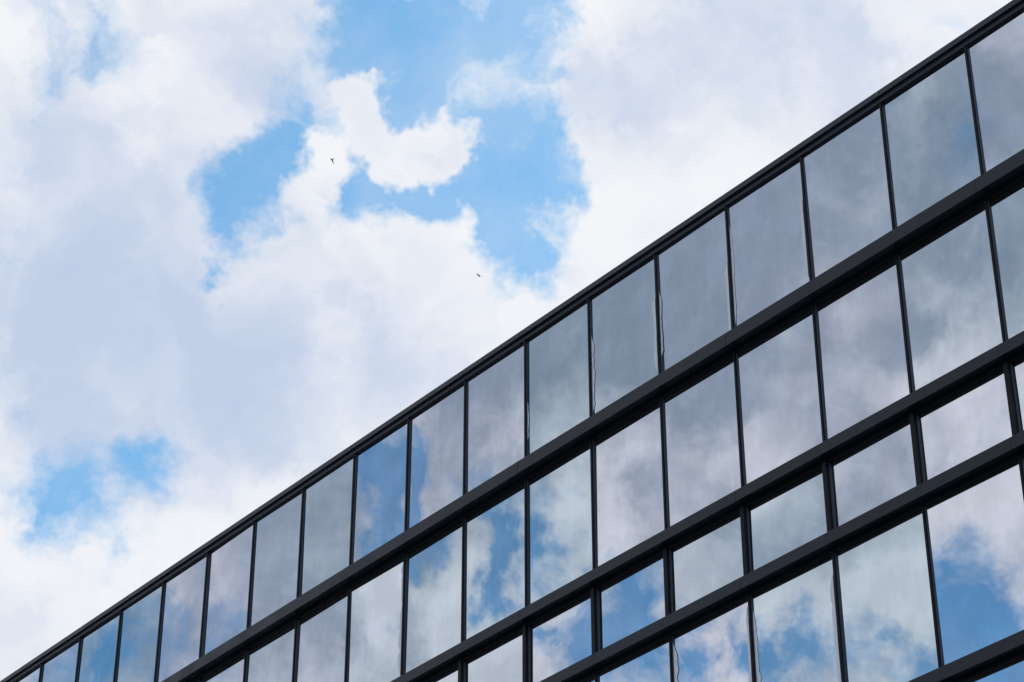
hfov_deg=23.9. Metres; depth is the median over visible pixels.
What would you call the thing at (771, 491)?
rails
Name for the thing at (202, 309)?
sky
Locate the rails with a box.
[189,173,1023,681]
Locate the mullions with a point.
(744, 518)
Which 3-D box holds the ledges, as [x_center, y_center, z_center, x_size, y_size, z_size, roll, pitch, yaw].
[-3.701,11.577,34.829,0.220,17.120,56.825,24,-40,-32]
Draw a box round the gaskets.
[40,46,1023,681]
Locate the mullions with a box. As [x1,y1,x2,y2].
[38,46,1023,681]
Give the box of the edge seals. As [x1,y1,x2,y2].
[291,199,840,681]
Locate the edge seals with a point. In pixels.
(657, 369)
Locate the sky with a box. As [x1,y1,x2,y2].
[0,0,1011,680]
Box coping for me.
[0,0,1023,681]
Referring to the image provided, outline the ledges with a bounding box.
[161,149,1023,681]
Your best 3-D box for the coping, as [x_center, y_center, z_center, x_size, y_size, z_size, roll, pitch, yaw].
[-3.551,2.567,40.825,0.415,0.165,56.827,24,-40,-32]
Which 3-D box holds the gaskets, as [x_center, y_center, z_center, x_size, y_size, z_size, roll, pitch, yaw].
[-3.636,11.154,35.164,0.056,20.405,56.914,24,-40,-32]
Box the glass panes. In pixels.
[16,10,1023,681]
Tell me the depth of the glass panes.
32.20 m

